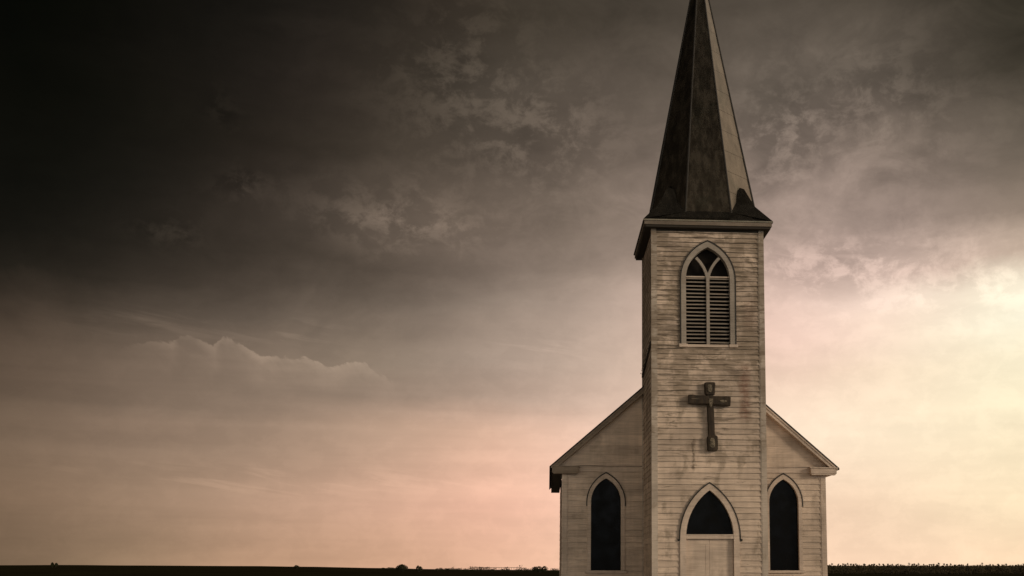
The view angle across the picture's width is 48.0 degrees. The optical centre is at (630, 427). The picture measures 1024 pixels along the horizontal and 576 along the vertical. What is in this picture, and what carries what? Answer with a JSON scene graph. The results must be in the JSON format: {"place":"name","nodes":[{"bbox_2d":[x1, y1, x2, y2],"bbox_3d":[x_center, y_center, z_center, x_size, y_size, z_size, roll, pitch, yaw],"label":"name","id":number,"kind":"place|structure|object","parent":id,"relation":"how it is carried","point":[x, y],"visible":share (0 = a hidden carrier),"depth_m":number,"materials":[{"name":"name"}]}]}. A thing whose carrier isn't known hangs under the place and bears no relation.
{"place":"outdoors","nodes":[
{"label":"outdoors","id":0,"kind":"place"},
{"bbox_2d":[0,565,1023,575],"bbox_3d":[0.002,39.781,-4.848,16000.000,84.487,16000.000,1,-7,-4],"label":"ground","id":1,"kind":"structure","parent":0,"point":[81,570],"depth_m":317.80,"materials":[{"name":"soil"}]},
{"bbox_2d":[395,564,407,570],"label":"bush","id":2,"kind":"object","parent":1,"relation":"on","point":[402,567],"visible":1,"depth_m":408.66,"materials":[{"name":"black plant"}]},
{"bbox_2d":[434,565,557,571],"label":"hedge","id":3,"kind":"object","parent":1,"relation":"on","point":[475,569],"visible":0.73,"depth_m":511.54,"materials":[{"name":"black plant"}]},
{"bbox_2d":[477,567,521,571],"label":"field fence","id":4,"kind":"object","parent":1,"relation":"on","point":[501,568],"visible":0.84,"depth_m":473.35,"materials":[{"name":"brown wood"}]},
{"bbox_2d":[531,566,548,571],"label":"bush","id":5,"kind":"object","parent":1,"relation":"on","point":[536,569],"visible":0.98,"depth_m":375.67,"materials":[{"name":"black plant"}]},
{"bbox_2d":[827,565,1023,573],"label":"maize field","id":6,"kind":"structure","parent":1,"relation":"on","point":[920,569],"depth_m":262.85,"materials":[{"name":"black plant"}]},
{"bbox_2d":[0,0,1023,569],"label":"sky","id":7,"kind":"structure","parent":0,"point":[289,283],"materials":[{"name":"grey"}]},
{"label":"gravel yard","id":8,"kind":"structure","parent":0,"visible":0},
{"bbox_2d":[549,0,838,575],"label":"church","id":9,"kind":"structure","parent":8,"relation":"on","point":[648,484],"depth_m":31.14,"materials":[{"name":"paint"}]},
{"bbox_2d":[585,472,626,572],"bbox_3d":[-0.729,2.743,33.032,1.200,2.915,0.250,1,-7,-4],"label":"lancet window","id":10,"kind":"structure","parent":9,"relation":"in","point":[605,501],"depth_m":33.06,"materials":[{"name":"glass"}]},
{"bbox_2d":[679,240,737,347],"bbox_3d":[2.081,-3.630,30.981,1.600,2.970,0.300,1,-7,-4],"label":"belfry window","id":11,"kind":"structure","parent":9,"relation":"in","point":[707,274],"depth_m":30.97,"materials":[{"name":"paint"}]},
{"bbox_2d":[688,382,730,450],"bbox_3d":[2.094,-0.301,30.398,1.141,1.847,0.184,1,-7,-4],"label":"wooden cross","id":12,"kind":"object","parent":9,"relation":"attached to","point":[709,400],"visible":1,"depth_m":30.38,"materials":[{"name":"brown wood"}]},
{"bbox_2d":[678,482,742,575],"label":"doorway","id":13,"kind":"structure","parent":9,"relation":"in","point":[709,532],"depth_m":30.15,"materials":[{"name":"paint"}]},
{"bbox_2d":[767,473,805,572],"bbox_3d":[4.478,2.789,33.406,1.200,2.915,0.250,1,-7,-4],"label":"lancet window","id":14,"kind":"structure","parent":9,"relation":"in","point":[784,496],"depth_m":33.44,"materials":[{"name":"glass"}]}
]}

